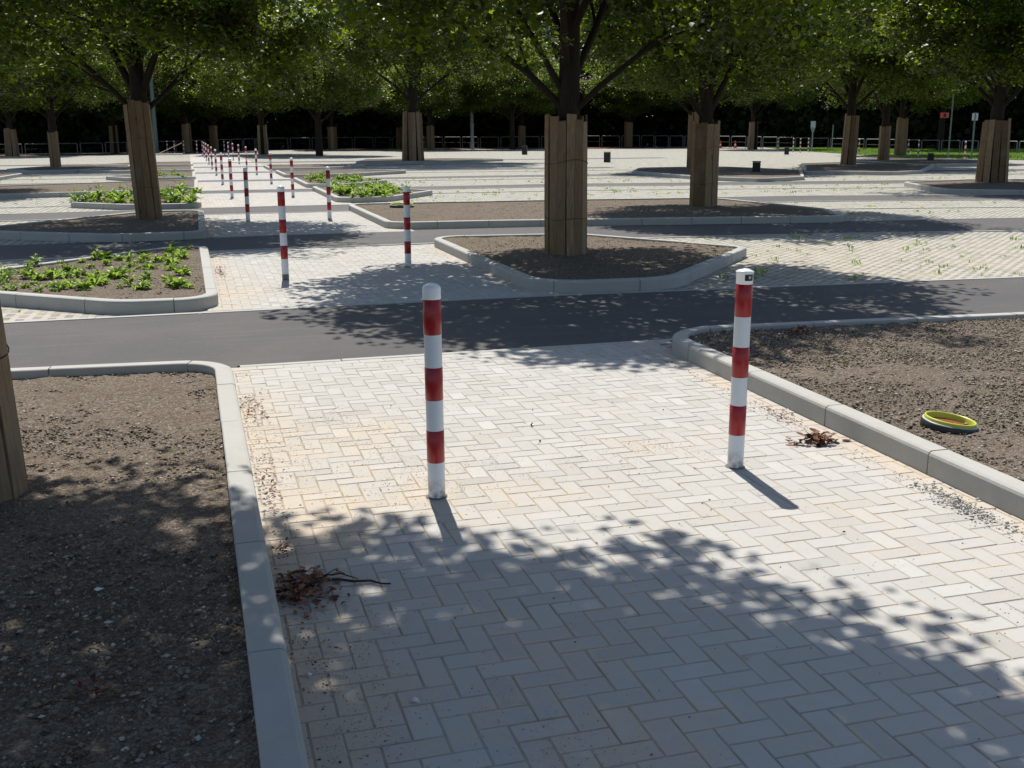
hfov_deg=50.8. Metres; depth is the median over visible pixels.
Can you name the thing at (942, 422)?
frisbee
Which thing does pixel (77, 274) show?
leafy plant
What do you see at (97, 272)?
leafy plant
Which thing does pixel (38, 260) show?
leafy plant
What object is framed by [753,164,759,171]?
door
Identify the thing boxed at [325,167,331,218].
bollard
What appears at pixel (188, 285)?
leafy plant
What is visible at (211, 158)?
bollard
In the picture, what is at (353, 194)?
leafy plant
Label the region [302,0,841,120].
tree
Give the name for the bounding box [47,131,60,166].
trunk guard
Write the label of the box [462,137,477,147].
barrier hoop
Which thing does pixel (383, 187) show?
leafy plant
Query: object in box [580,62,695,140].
tree
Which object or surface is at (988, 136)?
trunk guard
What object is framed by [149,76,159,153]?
pole
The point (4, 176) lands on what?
planting bed
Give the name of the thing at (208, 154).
bollard
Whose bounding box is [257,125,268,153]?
trunk guard
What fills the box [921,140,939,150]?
barrier hoop
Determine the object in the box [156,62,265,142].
tree
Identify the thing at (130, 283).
leafy plant
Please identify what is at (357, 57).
tree
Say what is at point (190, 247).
leafy plant
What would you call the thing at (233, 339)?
road
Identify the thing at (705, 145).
trunk guard
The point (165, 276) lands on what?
leafy plant
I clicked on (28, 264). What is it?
leafy plant
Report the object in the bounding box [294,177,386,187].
planting bed
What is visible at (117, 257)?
leafy plant
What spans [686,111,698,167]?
trunk guard
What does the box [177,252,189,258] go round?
leafy plant
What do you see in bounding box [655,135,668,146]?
barrier hoop
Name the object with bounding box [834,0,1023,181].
tree
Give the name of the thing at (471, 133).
lamp pole
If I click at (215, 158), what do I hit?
bollard
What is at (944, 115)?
lamp sign pole
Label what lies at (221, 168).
bollard
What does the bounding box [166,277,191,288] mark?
leafy plant
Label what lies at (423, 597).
sand grains
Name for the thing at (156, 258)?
leafy plant
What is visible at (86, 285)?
leafy plant
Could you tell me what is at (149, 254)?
leafy plant
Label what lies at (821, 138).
barrier hoop
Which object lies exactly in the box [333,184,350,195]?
leafy plant
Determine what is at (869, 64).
tree
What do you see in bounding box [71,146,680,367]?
ground
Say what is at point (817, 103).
woodland tree
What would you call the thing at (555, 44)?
woodland tree
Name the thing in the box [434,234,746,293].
planting bed
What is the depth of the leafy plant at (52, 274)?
12.82 m
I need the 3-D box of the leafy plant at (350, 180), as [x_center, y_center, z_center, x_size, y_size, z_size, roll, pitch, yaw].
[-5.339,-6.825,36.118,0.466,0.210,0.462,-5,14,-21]
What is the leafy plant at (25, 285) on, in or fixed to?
on the planting bed at (98, 300)
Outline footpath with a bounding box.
[190,152,1023,767]
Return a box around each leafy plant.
[0,263,15,276]
[0,264,13,281]
[0,283,9,290]
[7,279,19,289]
[17,266,38,279]
[18,282,31,287]
[22,259,32,268]
[23,253,41,266]
[30,272,49,280]
[33,282,43,291]
[38,266,64,280]
[47,280,71,290]
[53,283,60,291]
[59,259,70,271]
[63,264,76,271]
[63,271,73,277]
[63,277,83,288]
[66,187,84,202]
[68,279,94,290]
[70,265,84,277]
[76,258,86,262]
[77,267,90,277]
[80,187,96,202]
[80,273,101,279]
[84,273,108,284]
[86,195,94,202]
[88,183,106,201]
[88,247,104,259]
[91,269,104,274]
[96,250,112,258]
[100,258,111,265]
[100,268,124,278]
[101,193,110,202]
[103,191,113,197]
[107,264,131,276]
[109,186,126,203]
[110,197,126,203]
[111,255,124,259]
[119,185,132,196]
[119,268,137,286]
[121,248,136,261]
[126,261,135,266]
[131,280,154,289]
[134,253,147,262]
[134,276,150,286]
[138,270,153,279]
[139,252,151,259]
[140,260,159,269]
[151,254,165,261]
[157,272,172,280]
[160,185,169,201]
[161,251,174,256]
[161,255,183,263]
[162,263,176,269]
[163,188,181,202]
[163,245,181,252]
[163,279,174,286]
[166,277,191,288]
[172,186,190,200]
[172,249,187,253]
[172,265,192,274]
[173,181,189,190]
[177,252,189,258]
[180,193,199,202]
[181,283,195,288]
[183,243,193,248]
[191,187,205,194]
[332,178,345,186]
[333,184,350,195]
[336,174,345,179]
[342,185,355,194]
[346,178,357,182]
[349,188,358,196]
[355,184,367,196]
[357,185,371,196]
[360,179,374,185]
[367,185,378,194]
[371,185,385,195]
[376,183,389,189]
[377,189,390,194]
[385,187,398,192]
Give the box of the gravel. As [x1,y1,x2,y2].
[0,199,1023,767]
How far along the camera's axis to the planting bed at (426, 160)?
62.86 m
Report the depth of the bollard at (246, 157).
53.78 m
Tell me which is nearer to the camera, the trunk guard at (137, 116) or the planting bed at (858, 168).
the trunk guard at (137, 116)
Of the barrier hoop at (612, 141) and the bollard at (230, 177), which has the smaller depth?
the bollard at (230, 177)
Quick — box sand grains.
[247,385,1023,767]
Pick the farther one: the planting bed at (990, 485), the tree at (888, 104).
the tree at (888, 104)
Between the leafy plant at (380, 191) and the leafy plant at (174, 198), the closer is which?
the leafy plant at (174, 198)
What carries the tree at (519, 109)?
on the ground at (446, 147)
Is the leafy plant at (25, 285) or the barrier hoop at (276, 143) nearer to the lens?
the leafy plant at (25, 285)
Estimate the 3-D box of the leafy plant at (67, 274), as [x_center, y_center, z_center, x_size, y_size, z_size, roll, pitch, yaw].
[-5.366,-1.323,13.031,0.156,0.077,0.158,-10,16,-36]
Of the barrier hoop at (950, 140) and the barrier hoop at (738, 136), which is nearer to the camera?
the barrier hoop at (950, 140)
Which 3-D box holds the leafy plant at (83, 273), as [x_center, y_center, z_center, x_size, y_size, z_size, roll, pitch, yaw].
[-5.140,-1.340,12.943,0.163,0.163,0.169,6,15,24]
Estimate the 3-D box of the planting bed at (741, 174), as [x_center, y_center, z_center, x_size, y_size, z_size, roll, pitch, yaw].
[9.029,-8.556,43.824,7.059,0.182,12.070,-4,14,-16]
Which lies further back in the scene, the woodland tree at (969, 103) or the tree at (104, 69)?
the woodland tree at (969, 103)
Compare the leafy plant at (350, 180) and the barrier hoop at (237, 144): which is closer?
the leafy plant at (350, 180)
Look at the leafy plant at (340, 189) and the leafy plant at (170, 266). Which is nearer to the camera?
the leafy plant at (170, 266)
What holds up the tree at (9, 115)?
on the ground at (446, 147)
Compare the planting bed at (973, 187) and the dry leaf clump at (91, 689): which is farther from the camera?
the planting bed at (973, 187)
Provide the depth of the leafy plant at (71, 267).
13.61 m
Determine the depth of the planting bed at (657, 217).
22.40 m
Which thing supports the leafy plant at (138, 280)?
on the planting bed at (98, 300)
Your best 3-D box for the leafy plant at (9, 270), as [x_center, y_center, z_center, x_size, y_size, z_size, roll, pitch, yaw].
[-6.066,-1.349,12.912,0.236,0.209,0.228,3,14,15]
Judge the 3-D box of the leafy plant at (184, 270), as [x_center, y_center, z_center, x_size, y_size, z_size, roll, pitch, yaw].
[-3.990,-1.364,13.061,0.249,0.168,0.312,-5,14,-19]
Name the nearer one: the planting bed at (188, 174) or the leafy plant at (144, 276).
the leafy plant at (144, 276)
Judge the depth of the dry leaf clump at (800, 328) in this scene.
9.23 m
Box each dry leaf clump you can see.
[67,668,130,695]
[213,266,225,277]
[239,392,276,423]
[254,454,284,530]
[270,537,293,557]
[274,565,390,617]
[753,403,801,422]
[782,324,811,332]
[785,428,850,446]
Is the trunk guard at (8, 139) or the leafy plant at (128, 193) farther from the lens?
the trunk guard at (8, 139)
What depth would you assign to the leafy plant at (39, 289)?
11.78 m
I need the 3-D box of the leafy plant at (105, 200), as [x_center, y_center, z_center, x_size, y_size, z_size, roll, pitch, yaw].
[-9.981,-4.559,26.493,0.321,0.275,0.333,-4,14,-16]
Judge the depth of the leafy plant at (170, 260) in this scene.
14.25 m
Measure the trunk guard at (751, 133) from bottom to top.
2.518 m
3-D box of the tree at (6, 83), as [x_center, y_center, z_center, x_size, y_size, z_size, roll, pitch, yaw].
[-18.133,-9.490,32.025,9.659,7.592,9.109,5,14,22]
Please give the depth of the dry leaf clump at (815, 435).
6.33 m
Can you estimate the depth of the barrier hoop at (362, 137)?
113.64 m
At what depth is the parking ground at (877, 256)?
26.80 m
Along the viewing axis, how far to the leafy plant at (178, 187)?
30.70 m
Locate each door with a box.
[604,154,608,160]
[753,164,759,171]
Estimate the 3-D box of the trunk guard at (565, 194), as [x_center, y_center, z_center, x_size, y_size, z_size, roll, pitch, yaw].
[0.756,-2.766,15.049,0.611,1.958,0.611,-6,14,-23]
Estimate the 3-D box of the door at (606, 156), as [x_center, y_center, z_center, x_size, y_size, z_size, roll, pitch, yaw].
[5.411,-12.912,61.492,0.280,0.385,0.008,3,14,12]
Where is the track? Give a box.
[0,147,747,155]
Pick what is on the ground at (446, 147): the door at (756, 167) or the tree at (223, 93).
the tree at (223, 93)
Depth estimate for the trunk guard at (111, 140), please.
94.42 m
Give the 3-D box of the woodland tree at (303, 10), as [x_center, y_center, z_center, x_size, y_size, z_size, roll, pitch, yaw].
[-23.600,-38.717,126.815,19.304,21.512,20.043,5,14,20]
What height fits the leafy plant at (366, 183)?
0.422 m
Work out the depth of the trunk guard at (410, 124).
62.42 m
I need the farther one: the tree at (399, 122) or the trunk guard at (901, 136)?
the tree at (399, 122)
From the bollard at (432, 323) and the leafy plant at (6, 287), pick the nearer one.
the bollard at (432, 323)
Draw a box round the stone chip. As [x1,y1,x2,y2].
[411,697,418,701]
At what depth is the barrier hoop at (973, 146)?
82.19 m
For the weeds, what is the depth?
18.26 m
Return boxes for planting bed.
[0,173,21,179]
[0,179,197,198]
[0,210,205,241]
[0,246,218,314]
[0,360,308,767]
[7,165,129,173]
[71,191,201,209]
[79,166,193,173]
[93,161,192,165]
[106,171,195,180]
[264,164,364,170]
[275,169,405,177]
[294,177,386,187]
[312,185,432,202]
[349,198,842,229]
[356,158,502,163]
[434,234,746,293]
[632,166,803,181]
[672,312,1023,519]
[798,162,933,174]
[856,158,977,166]
[904,179,1023,194]
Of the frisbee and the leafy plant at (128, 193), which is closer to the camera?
the frisbee
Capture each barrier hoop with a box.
[59,143,77,153]
[105,142,127,152]
[231,139,242,150]
[268,138,287,149]
[290,137,309,148]
[354,137,373,147]
[375,137,390,147]
[444,137,460,147]
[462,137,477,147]
[480,137,498,147]
[602,135,619,146]
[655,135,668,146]
[731,136,745,147]
[795,137,810,147]
[812,138,828,149]
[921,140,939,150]
[941,140,959,151]
[961,140,978,151]
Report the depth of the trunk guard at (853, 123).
52.15 m
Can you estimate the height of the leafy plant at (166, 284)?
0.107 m
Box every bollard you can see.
[207,145,209,163]
[210,147,212,168]
[214,149,217,174]
[219,153,223,184]
[228,158,233,197]
[237,145,239,163]
[243,168,250,221]
[245,146,247,168]
[254,149,257,174]
[269,152,272,183]
[277,185,288,279]
[290,158,294,196]
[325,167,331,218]
[403,186,411,267]
[422,283,447,499]
[725,268,753,469]
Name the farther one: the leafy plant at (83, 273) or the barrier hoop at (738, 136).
the barrier hoop at (738, 136)
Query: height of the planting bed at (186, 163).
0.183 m
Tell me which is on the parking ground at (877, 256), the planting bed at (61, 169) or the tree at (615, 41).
the tree at (615, 41)
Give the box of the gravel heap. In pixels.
[893,472,1023,534]
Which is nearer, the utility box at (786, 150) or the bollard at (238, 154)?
the bollard at (238, 154)
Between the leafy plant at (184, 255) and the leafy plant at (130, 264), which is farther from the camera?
the leafy plant at (184, 255)
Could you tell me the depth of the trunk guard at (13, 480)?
5.19 m
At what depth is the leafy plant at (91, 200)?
26.49 m
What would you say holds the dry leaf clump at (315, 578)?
on the footpath
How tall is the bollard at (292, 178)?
1.105 m
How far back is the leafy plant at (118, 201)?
26.04 m
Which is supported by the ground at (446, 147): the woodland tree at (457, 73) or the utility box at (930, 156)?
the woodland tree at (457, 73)
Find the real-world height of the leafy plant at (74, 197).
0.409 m
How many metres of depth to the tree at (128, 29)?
19.63 m
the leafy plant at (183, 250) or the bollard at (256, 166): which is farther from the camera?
the bollard at (256, 166)
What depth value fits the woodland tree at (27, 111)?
98.23 m
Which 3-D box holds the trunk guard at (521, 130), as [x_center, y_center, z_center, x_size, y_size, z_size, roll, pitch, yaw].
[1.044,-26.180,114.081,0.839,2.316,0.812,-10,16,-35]
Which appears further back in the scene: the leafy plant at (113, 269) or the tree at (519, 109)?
the tree at (519, 109)
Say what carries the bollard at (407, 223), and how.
on the footpath
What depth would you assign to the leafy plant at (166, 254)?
14.85 m
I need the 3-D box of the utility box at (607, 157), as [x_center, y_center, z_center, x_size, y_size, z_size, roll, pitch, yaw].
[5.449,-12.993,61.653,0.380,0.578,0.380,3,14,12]
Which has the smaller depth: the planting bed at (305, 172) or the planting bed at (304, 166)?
the planting bed at (305, 172)
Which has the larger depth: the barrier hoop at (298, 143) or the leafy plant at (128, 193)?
the barrier hoop at (298, 143)
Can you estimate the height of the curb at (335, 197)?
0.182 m
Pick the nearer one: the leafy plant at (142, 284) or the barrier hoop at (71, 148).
the leafy plant at (142, 284)
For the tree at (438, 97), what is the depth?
100.01 m
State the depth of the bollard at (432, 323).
5.28 m
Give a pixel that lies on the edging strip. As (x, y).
(301, 362)
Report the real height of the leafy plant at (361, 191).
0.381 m
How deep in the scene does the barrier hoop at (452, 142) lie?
112.30 m
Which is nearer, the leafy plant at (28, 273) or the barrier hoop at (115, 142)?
the leafy plant at (28, 273)
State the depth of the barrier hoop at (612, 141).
113.11 m
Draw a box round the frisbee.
[920,411,978,434]
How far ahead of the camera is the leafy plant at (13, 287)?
11.94 m
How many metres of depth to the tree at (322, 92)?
78.47 m
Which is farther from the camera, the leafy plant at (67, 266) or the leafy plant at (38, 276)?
the leafy plant at (67, 266)
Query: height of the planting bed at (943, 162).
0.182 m
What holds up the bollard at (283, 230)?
on the footpath
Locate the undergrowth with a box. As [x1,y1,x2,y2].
[0,68,1023,153]
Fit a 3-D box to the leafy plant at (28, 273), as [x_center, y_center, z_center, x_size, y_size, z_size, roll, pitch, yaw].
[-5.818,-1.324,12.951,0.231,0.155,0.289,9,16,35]
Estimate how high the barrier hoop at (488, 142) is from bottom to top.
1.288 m
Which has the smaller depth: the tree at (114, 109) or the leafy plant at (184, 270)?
the leafy plant at (184, 270)
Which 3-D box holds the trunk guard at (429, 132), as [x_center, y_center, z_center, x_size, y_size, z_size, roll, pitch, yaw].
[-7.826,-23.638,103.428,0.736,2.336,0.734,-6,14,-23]
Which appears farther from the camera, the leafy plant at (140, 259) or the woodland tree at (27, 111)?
the woodland tree at (27, 111)
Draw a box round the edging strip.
[0,161,1023,366]
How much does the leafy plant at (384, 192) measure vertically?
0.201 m
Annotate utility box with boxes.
[522,146,526,154]
[604,153,610,161]
[752,161,760,171]
[784,147,788,154]
[927,153,934,159]
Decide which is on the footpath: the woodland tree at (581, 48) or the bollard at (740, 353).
the bollard at (740, 353)
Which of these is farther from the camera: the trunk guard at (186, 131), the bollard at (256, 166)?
the trunk guard at (186, 131)
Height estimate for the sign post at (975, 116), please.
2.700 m
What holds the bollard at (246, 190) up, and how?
on the footpath
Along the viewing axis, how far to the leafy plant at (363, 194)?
28.08 m
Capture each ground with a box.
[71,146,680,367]
[234,146,1023,349]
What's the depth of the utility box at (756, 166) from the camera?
43.91 m
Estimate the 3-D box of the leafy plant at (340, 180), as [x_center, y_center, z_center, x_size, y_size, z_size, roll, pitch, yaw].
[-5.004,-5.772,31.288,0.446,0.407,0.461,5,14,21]
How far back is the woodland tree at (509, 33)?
128.63 m
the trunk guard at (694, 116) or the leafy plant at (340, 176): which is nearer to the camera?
the leafy plant at (340, 176)
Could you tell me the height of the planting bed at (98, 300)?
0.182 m
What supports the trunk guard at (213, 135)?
on the track
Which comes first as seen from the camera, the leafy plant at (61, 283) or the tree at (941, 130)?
the leafy plant at (61, 283)
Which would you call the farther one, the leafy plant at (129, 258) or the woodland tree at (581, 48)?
the woodland tree at (581, 48)
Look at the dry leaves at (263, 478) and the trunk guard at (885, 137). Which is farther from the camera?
the trunk guard at (885, 137)
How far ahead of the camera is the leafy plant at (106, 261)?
14.19 m
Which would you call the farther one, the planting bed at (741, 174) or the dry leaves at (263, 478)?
the planting bed at (741, 174)
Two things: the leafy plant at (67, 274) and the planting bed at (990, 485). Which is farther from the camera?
the leafy plant at (67, 274)
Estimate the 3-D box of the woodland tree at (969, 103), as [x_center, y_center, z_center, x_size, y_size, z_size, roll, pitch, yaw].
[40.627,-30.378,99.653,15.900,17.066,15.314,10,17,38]
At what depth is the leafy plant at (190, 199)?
26.11 m
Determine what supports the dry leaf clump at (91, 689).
on the planting bed at (271, 736)
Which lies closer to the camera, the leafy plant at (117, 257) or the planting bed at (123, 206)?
the leafy plant at (117, 257)
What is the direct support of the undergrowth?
on the ground at (446, 147)
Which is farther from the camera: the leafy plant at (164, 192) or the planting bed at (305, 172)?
the planting bed at (305, 172)
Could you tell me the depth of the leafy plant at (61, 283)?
11.92 m
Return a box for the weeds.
[0,166,1023,451]
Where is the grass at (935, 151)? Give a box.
[766,147,1023,159]
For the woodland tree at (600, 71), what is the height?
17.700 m
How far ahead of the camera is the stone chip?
3.47 m
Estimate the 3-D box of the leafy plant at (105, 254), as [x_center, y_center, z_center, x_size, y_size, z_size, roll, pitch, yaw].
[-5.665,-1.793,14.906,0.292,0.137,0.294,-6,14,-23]
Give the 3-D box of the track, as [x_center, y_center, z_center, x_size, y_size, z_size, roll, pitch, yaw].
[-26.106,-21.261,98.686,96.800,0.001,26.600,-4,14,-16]
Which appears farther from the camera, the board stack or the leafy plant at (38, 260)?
the board stack
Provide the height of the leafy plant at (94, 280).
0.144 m
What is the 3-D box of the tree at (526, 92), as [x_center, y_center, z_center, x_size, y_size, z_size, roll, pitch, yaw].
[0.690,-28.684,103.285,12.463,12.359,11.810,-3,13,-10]
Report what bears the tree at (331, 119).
on the ground at (446, 147)
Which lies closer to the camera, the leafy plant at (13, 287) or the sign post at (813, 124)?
the leafy plant at (13, 287)
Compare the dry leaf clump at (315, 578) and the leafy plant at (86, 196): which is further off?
the leafy plant at (86, 196)
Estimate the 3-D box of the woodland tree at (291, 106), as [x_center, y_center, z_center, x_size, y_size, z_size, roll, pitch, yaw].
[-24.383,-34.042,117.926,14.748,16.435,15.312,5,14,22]
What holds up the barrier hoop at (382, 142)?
on the ground at (446, 147)
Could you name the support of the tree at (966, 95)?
on the grass at (935, 151)
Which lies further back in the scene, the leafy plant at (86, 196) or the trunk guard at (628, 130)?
the trunk guard at (628, 130)
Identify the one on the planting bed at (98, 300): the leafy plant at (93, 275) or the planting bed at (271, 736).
the leafy plant at (93, 275)
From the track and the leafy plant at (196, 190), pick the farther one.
the track
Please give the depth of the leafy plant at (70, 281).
12.11 m
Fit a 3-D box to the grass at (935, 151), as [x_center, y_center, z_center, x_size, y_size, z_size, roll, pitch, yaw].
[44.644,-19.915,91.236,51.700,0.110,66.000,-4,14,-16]
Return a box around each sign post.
[811,121,815,151]
[970,112,977,158]
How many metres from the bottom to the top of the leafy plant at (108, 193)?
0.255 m
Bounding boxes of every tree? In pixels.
[0,0,353,211]
[0,1,158,163]
[0,3,62,103]
[0,52,86,155]
[1,18,99,149]
[39,48,184,152]
[121,40,243,148]
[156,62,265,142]
[168,28,286,117]
[174,2,322,153]
[231,22,395,155]
[254,1,369,47]
[258,0,328,114]
[289,0,524,160]
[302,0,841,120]
[302,47,390,126]
[358,52,458,148]
[364,53,491,149]
[425,14,496,115]
[455,24,559,148]
[457,6,554,84]
[468,40,583,125]
[493,21,592,144]
[534,3,596,71]
[541,0,903,123]
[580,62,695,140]
[581,28,679,145]
[585,9,819,115]
[653,39,731,118]
[713,47,819,149]
[730,74,813,112]
[782,0,970,164]
[802,18,884,114]
[816,3,981,156]
[822,58,992,154]
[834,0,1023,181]
[864,8,1023,105]
[900,69,1022,149]
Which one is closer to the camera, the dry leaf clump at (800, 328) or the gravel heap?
the gravel heap
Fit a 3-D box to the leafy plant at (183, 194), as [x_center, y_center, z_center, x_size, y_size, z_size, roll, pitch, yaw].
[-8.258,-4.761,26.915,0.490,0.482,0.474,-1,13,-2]
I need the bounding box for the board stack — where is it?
[156,143,182,154]
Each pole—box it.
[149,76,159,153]
[470,110,473,148]
[940,89,959,157]
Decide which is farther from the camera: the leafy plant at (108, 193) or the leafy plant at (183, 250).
the leafy plant at (108, 193)
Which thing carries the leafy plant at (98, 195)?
on the planting bed at (123, 206)
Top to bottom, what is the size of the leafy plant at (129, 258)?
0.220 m
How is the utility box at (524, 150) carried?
on the parking ground at (877, 256)
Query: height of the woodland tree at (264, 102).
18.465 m
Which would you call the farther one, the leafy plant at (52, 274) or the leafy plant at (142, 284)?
the leafy plant at (52, 274)
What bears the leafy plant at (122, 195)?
on the planting bed at (123, 206)
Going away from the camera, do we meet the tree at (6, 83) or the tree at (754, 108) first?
the tree at (6, 83)
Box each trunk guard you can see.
[0,301,28,502]
[4,128,19,155]
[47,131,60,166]
[108,125,119,152]
[123,100,162,218]
[181,123,192,151]
[208,125,218,151]
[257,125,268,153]
[327,126,337,149]
[396,127,401,148]
[402,111,423,160]
[426,125,434,149]
[518,126,525,147]
[544,114,587,255]
[624,121,632,146]
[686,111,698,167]
[689,120,720,206]
[748,121,757,149]
[840,114,859,164]
[877,125,890,159]
[894,117,908,153]
[975,118,1010,182]
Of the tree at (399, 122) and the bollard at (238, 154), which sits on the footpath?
the bollard at (238, 154)
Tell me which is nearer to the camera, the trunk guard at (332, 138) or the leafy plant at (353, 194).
the leafy plant at (353, 194)
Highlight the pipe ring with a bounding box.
[390,202,413,207]
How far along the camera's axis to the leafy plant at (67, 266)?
13.54 m
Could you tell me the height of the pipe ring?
0.150 m
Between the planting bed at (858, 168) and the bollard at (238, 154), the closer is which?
the planting bed at (858, 168)
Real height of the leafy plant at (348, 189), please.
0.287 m
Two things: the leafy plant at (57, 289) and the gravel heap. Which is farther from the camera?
the leafy plant at (57, 289)
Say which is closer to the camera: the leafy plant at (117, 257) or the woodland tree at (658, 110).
the leafy plant at (117, 257)
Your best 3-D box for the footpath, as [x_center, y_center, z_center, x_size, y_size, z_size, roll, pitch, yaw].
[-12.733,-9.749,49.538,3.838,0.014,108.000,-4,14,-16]
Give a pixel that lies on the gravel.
(812, 343)
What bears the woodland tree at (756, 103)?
on the ground at (446, 147)
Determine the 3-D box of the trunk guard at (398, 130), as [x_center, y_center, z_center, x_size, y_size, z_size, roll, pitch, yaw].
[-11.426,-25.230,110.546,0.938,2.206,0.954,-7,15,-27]
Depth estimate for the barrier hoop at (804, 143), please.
97.15 m
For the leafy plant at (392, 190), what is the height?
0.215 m
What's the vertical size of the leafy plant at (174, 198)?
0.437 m
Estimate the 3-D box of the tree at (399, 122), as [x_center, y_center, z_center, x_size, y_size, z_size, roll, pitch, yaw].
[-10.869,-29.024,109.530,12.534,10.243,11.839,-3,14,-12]
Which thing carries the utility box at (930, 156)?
on the parking ground at (877, 256)
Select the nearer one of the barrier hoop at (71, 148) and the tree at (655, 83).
the tree at (655, 83)
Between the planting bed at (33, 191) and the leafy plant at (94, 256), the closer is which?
the leafy plant at (94, 256)
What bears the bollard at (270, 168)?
on the footpath
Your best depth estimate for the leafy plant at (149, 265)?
13.63 m
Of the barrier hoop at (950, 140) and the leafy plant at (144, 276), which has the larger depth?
the barrier hoop at (950, 140)
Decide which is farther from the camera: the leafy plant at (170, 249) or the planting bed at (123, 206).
the planting bed at (123, 206)
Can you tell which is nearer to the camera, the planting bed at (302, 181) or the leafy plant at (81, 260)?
the leafy plant at (81, 260)
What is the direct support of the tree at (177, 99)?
on the ground at (446, 147)
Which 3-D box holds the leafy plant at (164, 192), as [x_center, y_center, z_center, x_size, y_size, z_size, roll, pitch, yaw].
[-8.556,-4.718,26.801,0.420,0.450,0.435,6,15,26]
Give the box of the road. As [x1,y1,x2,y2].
[0,157,1023,367]
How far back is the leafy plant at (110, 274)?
12.79 m
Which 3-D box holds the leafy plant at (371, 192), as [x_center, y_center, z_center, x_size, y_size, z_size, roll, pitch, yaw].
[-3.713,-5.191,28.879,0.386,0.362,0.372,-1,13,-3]

